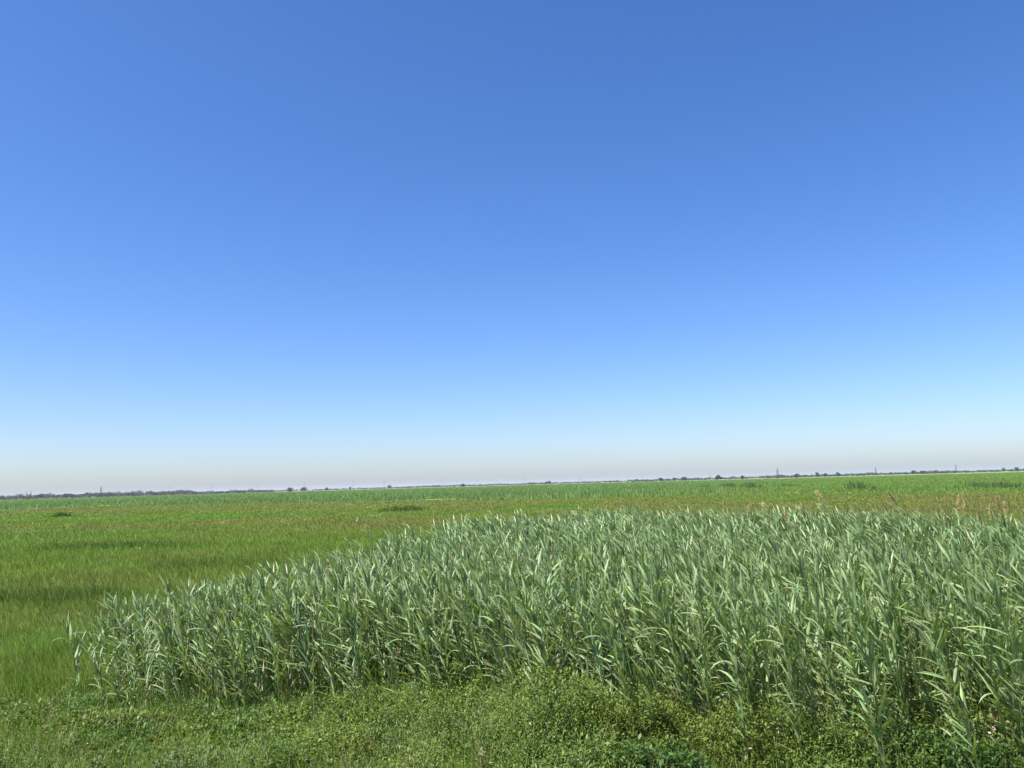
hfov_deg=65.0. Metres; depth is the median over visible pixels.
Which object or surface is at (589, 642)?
reed
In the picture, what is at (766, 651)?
reed
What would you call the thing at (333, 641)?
reed
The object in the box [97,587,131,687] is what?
reed
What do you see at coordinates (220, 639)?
reed
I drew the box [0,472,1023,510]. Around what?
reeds
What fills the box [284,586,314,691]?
reed
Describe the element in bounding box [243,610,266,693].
reed
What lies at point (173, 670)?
reed
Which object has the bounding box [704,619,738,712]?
reed
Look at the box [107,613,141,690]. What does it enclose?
reed
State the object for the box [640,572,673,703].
reed
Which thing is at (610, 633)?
reed
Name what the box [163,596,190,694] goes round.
reed
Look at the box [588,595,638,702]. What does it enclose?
reed
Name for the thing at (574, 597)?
reed
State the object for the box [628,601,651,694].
reed
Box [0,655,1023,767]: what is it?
undergrowth
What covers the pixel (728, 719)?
shrub
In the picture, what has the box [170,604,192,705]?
reed
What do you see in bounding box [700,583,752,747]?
reed
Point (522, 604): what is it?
reed
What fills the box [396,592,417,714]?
reed
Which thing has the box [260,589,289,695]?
reed
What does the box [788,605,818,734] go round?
reed
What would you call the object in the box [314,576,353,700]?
reed
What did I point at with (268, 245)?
sky
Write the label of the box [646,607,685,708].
reed
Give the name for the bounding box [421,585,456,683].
reed
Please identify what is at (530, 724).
wildflowers
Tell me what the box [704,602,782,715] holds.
reed
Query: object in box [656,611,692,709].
reed
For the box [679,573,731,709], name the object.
reed
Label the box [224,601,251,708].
reed
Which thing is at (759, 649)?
reed
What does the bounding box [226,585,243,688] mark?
reed
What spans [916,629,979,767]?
reed
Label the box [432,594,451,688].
reed
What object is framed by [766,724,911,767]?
shrub
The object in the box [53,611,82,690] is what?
reed
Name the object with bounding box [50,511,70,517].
rush clump
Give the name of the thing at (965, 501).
plumed reed
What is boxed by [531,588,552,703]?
reed
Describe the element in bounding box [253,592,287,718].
reed
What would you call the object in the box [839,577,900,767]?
reed
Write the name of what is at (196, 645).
reed
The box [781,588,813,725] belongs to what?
reed
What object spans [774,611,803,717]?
reed
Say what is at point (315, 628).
reed
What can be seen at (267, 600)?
reed
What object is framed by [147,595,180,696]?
reed
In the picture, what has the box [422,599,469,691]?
reed
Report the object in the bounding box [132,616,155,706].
reed
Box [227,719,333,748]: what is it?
shrub
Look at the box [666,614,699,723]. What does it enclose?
reed
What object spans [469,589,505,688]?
reed
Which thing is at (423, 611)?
reed
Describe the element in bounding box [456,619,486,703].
reed
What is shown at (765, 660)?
reed
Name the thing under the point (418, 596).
reed
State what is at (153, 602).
reed
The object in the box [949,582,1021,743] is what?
reed
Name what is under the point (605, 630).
reed
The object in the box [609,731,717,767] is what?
shrub
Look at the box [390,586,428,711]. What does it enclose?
reed
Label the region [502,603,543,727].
reed
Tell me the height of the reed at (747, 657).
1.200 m
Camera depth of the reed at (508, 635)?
7.90 m
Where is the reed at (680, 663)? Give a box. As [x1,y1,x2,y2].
[641,580,697,719]
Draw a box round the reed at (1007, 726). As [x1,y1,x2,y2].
[985,609,1022,764]
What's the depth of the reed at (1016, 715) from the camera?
5.71 m
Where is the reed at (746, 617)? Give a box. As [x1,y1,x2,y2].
[731,583,780,724]
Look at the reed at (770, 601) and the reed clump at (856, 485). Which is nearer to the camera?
the reed at (770, 601)
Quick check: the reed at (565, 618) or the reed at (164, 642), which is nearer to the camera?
the reed at (565, 618)
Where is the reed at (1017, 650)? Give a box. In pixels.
[1003,610,1023,744]
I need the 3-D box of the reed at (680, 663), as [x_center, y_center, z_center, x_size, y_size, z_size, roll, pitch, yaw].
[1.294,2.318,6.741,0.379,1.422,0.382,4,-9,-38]
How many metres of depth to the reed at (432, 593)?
8.05 m
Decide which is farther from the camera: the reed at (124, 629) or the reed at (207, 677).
the reed at (124, 629)
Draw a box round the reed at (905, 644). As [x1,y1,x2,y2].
[884,597,940,734]
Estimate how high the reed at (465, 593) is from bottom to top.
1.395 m
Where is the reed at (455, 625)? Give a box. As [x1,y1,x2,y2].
[427,570,469,701]
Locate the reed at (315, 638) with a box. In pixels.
[278,589,337,693]
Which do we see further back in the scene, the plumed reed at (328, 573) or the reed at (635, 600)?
the plumed reed at (328, 573)
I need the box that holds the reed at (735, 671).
[712,603,748,765]
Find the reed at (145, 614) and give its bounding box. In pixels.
[136,589,154,688]
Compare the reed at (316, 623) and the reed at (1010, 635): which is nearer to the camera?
the reed at (1010, 635)
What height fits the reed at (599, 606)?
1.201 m
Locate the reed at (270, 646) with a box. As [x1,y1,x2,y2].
[260,620,276,689]
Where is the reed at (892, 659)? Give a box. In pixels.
[863,606,912,734]
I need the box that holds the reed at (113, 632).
[91,606,131,686]
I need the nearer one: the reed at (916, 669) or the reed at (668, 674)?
the reed at (916, 669)
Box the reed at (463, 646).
[435,580,469,683]
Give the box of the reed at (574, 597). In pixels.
[557,578,633,700]
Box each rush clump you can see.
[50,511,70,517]
[374,505,429,511]
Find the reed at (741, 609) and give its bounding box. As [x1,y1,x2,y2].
[732,577,754,701]
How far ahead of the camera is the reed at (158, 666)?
7.95 m
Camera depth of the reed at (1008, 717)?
6.23 m
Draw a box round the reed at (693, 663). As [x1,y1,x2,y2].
[674,609,711,716]
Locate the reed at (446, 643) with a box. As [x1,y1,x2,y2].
[427,607,457,705]
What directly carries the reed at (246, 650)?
on the ground at (994, 732)
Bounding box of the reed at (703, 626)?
[686,584,736,738]
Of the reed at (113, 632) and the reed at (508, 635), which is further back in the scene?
the reed at (113, 632)
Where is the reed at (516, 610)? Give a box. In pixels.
[508,582,527,700]
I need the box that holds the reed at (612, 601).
[603,597,631,699]
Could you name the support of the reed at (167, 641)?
on the ground at (994, 732)
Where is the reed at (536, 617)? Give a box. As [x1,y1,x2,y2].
[515,587,548,709]
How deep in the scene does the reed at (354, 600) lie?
8.48 m
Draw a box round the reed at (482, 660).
[467,582,487,692]
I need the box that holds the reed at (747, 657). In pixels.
[730,607,760,760]
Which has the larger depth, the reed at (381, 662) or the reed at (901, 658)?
the reed at (381, 662)
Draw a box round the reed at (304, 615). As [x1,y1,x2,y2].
[284,581,313,696]
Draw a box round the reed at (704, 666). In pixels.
[680,616,717,724]
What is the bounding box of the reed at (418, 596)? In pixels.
[412,587,432,688]
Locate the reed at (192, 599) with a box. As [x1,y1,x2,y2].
[180,580,220,690]
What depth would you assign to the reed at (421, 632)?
7.60 m
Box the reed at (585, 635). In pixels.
[569,592,602,680]
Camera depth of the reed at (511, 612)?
7.33 m
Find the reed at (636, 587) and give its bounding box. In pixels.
[622,568,675,704]
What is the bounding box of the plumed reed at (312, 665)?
[299,585,314,728]
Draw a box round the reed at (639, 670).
[617,616,659,742]
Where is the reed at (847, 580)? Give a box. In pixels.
[838,564,913,756]
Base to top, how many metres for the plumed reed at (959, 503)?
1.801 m
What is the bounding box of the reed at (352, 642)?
[339,602,362,695]
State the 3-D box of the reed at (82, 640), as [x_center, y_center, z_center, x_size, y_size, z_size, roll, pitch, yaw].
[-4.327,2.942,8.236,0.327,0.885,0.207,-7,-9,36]
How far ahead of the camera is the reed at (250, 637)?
8.05 m
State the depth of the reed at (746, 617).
6.56 m
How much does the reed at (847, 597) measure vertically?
1.559 m
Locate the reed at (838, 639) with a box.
[825,588,877,730]
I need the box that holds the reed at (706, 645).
[681,583,715,714]
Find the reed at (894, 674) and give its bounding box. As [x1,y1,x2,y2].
[863,619,917,751]
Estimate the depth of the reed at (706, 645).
6.83 m
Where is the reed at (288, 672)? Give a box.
[268,583,294,699]
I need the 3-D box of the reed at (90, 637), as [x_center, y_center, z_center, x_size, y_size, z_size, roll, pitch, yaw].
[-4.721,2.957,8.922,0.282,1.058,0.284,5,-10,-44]
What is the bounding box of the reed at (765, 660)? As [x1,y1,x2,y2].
[751,623,773,703]
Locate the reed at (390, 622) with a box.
[376,604,427,703]
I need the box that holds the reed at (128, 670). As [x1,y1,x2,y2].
[116,628,132,706]
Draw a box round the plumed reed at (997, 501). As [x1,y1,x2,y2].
[995,496,1002,531]
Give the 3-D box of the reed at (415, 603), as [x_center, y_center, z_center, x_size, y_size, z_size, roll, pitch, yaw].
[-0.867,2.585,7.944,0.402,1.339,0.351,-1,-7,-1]
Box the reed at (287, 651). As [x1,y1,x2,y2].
[272,573,314,699]
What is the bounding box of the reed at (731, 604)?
[730,600,779,748]
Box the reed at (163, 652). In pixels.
[150,630,176,700]
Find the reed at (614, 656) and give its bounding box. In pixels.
[579,585,637,733]
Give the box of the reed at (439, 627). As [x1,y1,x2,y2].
[416,578,467,691]
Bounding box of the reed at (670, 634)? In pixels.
[655,606,685,740]
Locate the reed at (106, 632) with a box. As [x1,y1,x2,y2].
[99,613,116,687]
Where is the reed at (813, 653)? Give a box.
[769,609,859,751]
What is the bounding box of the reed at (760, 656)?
[733,598,771,740]
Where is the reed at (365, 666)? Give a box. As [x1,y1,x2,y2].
[349,603,374,695]
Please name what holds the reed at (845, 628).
on the ground at (994, 732)
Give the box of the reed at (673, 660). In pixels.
[659,593,680,718]
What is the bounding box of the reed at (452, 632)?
[421,586,477,701]
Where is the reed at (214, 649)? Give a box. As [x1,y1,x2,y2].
[186,592,228,709]
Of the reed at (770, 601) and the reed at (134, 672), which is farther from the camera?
the reed at (134, 672)
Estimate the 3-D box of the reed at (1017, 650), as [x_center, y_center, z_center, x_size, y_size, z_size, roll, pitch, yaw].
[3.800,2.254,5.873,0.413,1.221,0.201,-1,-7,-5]
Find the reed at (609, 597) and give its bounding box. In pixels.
[604,578,627,724]
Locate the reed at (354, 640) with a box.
[327,586,368,700]
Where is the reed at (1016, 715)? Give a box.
[985,620,1023,752]
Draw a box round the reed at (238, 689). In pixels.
[218,614,249,705]
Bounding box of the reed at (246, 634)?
[236,592,262,691]
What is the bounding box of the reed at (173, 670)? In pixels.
[153,630,182,716]
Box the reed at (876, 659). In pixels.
[851,610,893,751]
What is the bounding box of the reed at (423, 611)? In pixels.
[407,558,442,707]
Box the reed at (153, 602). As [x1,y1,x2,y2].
[145,589,163,684]
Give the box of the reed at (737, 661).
[718,610,746,729]
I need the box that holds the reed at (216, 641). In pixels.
[199,597,230,704]
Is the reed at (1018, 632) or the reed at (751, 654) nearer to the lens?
the reed at (1018, 632)
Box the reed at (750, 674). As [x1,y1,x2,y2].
[709,591,761,725]
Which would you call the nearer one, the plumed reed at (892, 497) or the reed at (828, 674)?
the reed at (828, 674)
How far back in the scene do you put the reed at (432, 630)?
7.86 m
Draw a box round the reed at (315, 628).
[295,589,337,709]
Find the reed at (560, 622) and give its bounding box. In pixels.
[549,587,584,716]
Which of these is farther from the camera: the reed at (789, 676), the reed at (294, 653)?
the reed at (294, 653)
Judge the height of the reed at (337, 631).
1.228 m
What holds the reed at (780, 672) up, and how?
on the ground at (994, 732)
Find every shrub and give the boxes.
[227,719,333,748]
[308,671,409,740]
[409,669,526,742]
[505,729,610,767]
[564,675,697,756]
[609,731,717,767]
[686,691,828,767]
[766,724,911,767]
[885,719,1023,767]
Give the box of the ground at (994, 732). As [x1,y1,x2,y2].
[0,470,1023,767]
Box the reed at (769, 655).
[751,600,783,714]
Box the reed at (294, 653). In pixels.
[273,579,303,683]
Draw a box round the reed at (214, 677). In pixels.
[201,643,219,707]
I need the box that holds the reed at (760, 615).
[737,569,788,701]
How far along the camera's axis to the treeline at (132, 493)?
976.39 m
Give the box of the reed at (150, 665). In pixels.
[136,627,163,700]
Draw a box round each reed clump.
[720,482,741,486]
[740,482,762,488]
[771,484,804,486]
[841,480,877,489]
[945,481,1023,488]
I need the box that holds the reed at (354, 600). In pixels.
[340,579,364,689]
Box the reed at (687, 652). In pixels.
[674,598,697,701]
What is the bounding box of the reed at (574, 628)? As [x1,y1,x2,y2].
[549,579,584,713]
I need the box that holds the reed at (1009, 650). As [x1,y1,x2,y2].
[990,600,1023,765]
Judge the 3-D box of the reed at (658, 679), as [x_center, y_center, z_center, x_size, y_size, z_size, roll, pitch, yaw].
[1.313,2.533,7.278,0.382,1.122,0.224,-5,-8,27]
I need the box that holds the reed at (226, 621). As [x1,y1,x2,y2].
[218,594,238,688]
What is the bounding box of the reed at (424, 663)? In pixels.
[402,603,434,707]
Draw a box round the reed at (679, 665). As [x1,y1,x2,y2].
[644,606,701,715]
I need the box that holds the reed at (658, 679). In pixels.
[640,604,662,708]
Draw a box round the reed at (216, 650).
[192,605,227,694]
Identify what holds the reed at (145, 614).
on the ground at (994, 732)
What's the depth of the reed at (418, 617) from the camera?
8.22 m
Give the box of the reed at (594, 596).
[589,584,630,696]
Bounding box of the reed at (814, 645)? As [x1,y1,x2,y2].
[773,588,858,754]
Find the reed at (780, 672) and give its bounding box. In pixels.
[761,650,797,718]
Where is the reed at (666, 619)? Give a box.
[643,599,687,717]
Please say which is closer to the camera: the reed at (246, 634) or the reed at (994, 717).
the reed at (994, 717)
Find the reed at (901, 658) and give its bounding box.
[880,603,914,724]
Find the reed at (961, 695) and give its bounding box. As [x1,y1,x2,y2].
[914,620,981,762]
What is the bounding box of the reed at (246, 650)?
[239,603,264,685]
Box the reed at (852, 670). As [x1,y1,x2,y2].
[831,615,866,735]
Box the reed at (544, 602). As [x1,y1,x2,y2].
[537,592,576,709]
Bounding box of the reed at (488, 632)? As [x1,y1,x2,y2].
[472,591,504,694]
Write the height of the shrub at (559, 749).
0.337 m
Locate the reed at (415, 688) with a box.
[383,681,431,727]
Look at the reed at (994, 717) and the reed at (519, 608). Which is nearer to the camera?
the reed at (994, 717)
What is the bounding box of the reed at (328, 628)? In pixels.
[300,582,335,704]
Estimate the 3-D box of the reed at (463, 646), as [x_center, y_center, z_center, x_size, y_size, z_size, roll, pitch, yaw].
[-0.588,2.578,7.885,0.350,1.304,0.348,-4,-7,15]
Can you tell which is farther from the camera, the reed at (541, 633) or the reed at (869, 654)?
the reed at (541, 633)
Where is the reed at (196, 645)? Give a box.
[182,606,211,693]
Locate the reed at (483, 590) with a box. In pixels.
[468,575,539,688]
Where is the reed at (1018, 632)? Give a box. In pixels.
[1010,609,1023,681]
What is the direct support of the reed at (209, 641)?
on the ground at (994, 732)
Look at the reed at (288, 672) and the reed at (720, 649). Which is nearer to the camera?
the reed at (720, 649)
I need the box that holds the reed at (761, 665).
[727,618,780,743]
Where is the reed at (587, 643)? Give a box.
[572,620,593,680]
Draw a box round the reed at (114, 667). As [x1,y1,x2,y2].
[91,622,121,701]
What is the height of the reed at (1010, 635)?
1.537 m
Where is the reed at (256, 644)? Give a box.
[235,601,266,701]
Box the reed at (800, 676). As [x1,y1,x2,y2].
[741,581,827,750]
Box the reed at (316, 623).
[307,578,330,697]
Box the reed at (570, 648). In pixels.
[534,593,595,697]
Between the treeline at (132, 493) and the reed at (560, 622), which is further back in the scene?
the treeline at (132, 493)
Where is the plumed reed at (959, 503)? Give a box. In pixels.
[956,494,961,515]
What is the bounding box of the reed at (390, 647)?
[356,564,400,697]
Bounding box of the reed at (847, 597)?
[826,560,893,748]
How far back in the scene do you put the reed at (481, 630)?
7.38 m
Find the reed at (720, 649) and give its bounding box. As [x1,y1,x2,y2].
[708,597,732,711]
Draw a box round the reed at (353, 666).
[324,608,364,703]
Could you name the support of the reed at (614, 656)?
on the ground at (994, 732)
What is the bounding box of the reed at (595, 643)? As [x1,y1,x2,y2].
[576,598,612,696]
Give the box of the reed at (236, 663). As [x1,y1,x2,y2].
[208,610,243,702]
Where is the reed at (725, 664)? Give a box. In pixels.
[708,591,731,716]
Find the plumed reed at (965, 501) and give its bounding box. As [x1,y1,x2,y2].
[961,493,970,526]
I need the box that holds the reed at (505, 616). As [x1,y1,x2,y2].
[489,592,540,698]
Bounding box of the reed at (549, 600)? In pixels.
[531,574,578,703]
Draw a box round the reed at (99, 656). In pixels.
[86,617,104,691]
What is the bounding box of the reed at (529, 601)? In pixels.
[515,584,558,711]
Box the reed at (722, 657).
[707,598,738,736]
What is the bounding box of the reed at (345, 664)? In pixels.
[319,608,353,699]
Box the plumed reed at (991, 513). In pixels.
[988,503,996,542]
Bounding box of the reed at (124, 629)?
[107,594,142,687]
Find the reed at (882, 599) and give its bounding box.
[866,570,906,741]
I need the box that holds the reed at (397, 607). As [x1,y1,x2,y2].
[378,582,422,704]
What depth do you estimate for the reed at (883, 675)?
6.47 m
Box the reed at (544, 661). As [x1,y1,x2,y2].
[528,601,562,727]
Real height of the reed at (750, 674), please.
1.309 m
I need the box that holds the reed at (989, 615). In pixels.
[973,581,1022,764]
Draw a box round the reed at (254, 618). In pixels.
[239,597,260,694]
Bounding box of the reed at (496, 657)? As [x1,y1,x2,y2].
[452,600,524,728]
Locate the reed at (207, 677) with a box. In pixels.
[196,639,221,709]
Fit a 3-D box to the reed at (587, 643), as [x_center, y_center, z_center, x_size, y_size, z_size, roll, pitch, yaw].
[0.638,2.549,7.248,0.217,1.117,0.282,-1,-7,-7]
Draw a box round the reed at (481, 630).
[447,578,506,698]
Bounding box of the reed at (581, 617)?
[572,596,611,723]
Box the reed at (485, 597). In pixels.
[475,582,520,713]
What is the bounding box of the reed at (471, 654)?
[440,574,477,681]
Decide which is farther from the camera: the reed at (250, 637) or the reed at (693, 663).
the reed at (250, 637)
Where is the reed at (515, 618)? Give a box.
[493,599,525,711]
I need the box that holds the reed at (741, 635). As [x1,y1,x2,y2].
[732,603,757,705]
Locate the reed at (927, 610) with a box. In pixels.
[907,598,959,737]
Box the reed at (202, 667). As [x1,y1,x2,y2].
[189,600,217,701]
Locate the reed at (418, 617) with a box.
[403,580,440,706]
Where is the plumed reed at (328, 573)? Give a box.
[325,569,340,659]
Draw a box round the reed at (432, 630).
[409,567,450,696]
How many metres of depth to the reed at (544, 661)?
6.76 m
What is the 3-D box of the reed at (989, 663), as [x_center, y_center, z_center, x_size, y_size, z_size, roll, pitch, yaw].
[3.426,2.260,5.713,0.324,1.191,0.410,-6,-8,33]
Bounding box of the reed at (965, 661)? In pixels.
[934,605,977,736]
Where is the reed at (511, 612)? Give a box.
[485,570,522,706]
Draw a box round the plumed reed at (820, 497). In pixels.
[815,489,826,526]
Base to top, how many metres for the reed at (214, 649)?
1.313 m
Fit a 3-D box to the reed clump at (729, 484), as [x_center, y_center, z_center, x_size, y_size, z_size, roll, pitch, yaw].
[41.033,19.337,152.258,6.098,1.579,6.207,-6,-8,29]
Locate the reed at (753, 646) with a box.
[735,603,758,696]
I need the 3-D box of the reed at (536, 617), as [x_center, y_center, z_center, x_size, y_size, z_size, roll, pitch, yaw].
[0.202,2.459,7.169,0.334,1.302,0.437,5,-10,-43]
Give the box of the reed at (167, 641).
[150,602,177,700]
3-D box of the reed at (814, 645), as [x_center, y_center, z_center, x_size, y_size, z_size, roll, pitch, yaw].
[2.356,2.266,6.231,0.315,1.347,0.498,2,-8,-27]
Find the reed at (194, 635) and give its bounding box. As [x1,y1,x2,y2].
[183,593,199,698]
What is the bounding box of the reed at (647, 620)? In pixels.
[635,597,678,709]
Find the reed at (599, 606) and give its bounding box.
[587,597,622,702]
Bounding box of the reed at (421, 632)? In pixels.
[412,594,439,708]
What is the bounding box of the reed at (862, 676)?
[810,596,886,745]
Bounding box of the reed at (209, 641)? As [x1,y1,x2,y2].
[201,591,216,696]
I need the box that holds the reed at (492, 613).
[475,590,512,685]
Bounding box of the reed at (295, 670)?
[265,580,298,695]
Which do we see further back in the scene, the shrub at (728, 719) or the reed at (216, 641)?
the reed at (216, 641)
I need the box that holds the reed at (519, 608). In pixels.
[510,570,530,690]
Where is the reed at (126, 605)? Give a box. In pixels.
[119,586,140,685]
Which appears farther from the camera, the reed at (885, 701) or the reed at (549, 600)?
the reed at (549, 600)
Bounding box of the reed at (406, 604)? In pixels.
[400,593,447,709]
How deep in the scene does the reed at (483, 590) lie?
7.86 m
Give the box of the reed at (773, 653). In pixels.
[758,607,803,736]
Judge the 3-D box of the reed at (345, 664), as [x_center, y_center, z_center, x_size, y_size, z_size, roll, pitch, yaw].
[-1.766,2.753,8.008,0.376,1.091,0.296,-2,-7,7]
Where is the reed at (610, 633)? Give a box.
[589,594,627,702]
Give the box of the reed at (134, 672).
[124,634,142,689]
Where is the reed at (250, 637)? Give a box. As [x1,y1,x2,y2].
[234,604,263,701]
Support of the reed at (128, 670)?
on the ground at (994, 732)
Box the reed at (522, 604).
[506,567,550,715]
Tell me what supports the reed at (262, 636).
on the ground at (994, 732)
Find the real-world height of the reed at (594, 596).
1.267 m
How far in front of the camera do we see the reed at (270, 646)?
8.47 m
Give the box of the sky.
[0,0,1023,496]
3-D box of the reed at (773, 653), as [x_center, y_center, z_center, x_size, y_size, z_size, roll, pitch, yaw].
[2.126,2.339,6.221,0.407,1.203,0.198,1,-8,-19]
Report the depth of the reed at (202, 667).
8.08 m
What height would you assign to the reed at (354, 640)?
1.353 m
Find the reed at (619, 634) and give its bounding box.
[615,608,637,703]
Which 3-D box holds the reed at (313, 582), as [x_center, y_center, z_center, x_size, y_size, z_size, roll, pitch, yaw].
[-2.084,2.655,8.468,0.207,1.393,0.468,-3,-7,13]
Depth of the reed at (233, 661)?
7.65 m
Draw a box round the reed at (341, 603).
[323,572,363,694]
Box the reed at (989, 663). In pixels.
[966,618,1018,764]
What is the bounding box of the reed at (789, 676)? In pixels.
[758,595,802,762]
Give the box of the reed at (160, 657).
[151,598,168,695]
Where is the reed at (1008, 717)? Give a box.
[979,617,1022,750]
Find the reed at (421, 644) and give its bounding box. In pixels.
[398,602,440,688]
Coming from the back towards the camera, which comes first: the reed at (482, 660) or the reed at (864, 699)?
the reed at (482, 660)
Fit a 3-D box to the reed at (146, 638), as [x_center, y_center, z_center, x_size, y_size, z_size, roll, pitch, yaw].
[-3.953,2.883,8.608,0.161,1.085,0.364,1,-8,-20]
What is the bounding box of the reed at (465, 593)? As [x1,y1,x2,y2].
[450,568,476,684]
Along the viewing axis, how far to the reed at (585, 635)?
7.25 m
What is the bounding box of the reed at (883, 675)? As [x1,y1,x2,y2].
[834,601,901,748]
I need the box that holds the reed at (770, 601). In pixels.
[761,587,823,742]
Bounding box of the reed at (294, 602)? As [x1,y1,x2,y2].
[278,579,320,703]
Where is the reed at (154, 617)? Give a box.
[148,604,178,694]
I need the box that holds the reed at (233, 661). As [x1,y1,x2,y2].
[212,622,239,714]
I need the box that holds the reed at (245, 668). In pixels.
[231,592,262,694]
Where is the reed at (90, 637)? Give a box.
[73,603,101,681]
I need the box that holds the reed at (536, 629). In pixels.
[518,581,552,719]
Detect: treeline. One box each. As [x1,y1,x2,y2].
[0,488,274,499]
[274,468,1023,491]
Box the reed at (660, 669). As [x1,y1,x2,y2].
[633,608,666,711]
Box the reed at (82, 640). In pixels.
[74,628,104,701]
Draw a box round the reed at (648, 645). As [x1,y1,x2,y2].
[623,592,657,698]
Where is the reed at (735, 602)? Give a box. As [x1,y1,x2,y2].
[714,585,761,717]
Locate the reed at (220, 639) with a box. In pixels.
[211,604,228,696]
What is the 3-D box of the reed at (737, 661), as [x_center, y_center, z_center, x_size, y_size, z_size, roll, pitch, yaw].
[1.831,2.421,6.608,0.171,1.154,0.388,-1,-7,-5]
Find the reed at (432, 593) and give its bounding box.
[420,574,460,686]
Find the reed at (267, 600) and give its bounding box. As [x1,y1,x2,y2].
[254,584,315,690]
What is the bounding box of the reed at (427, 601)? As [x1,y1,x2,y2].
[414,587,453,697]
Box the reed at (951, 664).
[926,608,971,733]
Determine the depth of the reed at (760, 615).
6.69 m
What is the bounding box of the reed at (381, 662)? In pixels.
[344,614,402,710]
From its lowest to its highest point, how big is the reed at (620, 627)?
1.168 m
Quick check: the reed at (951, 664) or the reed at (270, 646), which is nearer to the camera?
the reed at (951, 664)
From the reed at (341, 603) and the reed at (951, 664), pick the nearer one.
the reed at (951, 664)
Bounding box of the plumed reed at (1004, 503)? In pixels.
[1003,501,1010,526]
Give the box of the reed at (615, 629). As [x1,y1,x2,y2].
[603,599,627,718]
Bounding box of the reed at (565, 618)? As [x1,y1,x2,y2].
[558,605,583,695]
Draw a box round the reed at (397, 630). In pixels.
[366,592,430,703]
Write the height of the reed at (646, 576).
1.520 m
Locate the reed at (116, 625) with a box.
[107,609,121,682]
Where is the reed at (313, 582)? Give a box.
[301,571,323,683]
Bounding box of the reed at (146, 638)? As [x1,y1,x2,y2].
[134,603,149,687]
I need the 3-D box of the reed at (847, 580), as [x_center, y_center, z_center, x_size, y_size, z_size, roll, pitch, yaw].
[2.923,2.212,6.479,0.452,1.502,0.394,-5,-8,23]
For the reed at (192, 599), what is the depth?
8.78 m
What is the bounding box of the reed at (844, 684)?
[803,615,860,753]
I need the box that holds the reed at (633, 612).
[626,589,649,695]
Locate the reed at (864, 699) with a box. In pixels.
[826,598,884,767]
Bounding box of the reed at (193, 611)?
[186,605,207,693]
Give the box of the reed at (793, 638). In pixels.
[767,586,826,726]
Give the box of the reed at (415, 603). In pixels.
[404,578,443,697]
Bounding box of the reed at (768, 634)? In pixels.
[757,621,783,719]
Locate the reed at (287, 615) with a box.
[251,576,314,697]
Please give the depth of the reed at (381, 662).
7.73 m
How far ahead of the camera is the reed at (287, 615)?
8.13 m
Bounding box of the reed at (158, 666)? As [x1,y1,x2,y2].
[136,615,168,714]
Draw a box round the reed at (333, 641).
[322,599,344,692]
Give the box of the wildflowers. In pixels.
[22,502,998,766]
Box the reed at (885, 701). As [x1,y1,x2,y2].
[843,606,903,765]
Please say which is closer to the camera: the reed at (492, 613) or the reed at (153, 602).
the reed at (492, 613)
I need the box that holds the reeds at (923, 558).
[83,501,1023,756]
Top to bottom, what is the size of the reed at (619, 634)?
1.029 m
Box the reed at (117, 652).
[111,613,119,683]
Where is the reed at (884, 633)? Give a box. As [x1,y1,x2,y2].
[870,594,914,738]
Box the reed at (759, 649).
[744,601,784,729]
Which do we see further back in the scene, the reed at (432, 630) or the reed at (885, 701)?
the reed at (432, 630)
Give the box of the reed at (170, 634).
[152,597,184,695]
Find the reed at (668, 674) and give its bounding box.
[645,603,673,708]
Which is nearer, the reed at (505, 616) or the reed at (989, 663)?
the reed at (989, 663)
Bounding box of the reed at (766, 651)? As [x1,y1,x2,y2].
[760,596,787,727]
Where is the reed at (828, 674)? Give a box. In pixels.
[790,590,841,736]
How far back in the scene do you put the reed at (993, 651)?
6.33 m
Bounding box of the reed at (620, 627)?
[609,595,633,700]
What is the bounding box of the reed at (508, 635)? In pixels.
[489,596,526,703]
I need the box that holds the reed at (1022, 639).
[993,596,1023,713]
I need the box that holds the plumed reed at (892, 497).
[887,490,897,513]
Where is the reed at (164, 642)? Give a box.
[152,607,176,697]
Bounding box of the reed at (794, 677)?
[754,599,806,730]
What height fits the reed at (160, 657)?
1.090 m
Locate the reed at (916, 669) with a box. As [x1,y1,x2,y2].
[879,617,941,735]
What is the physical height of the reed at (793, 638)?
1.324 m
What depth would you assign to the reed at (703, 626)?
6.63 m
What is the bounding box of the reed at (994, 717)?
[974,596,1023,760]
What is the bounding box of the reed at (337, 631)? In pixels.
[318,590,343,695]
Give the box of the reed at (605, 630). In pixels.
[584,606,643,717]
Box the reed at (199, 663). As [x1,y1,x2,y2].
[188,626,208,701]
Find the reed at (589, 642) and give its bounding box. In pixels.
[570,600,605,699]
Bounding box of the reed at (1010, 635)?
[963,574,1023,742]
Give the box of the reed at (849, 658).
[832,629,868,728]
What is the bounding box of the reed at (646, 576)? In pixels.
[637,562,698,738]
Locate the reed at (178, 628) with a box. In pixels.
[173,601,192,683]
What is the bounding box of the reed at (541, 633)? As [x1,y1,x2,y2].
[533,593,553,712]
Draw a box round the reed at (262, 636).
[246,591,270,698]
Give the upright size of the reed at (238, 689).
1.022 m
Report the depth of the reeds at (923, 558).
9.05 m
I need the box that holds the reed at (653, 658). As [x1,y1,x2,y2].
[640,626,675,738]
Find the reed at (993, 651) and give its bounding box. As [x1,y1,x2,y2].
[961,591,1023,723]
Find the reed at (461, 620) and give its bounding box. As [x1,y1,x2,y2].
[445,578,485,691]
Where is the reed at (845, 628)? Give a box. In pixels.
[813,590,880,737]
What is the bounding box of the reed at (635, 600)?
[625,586,669,699]

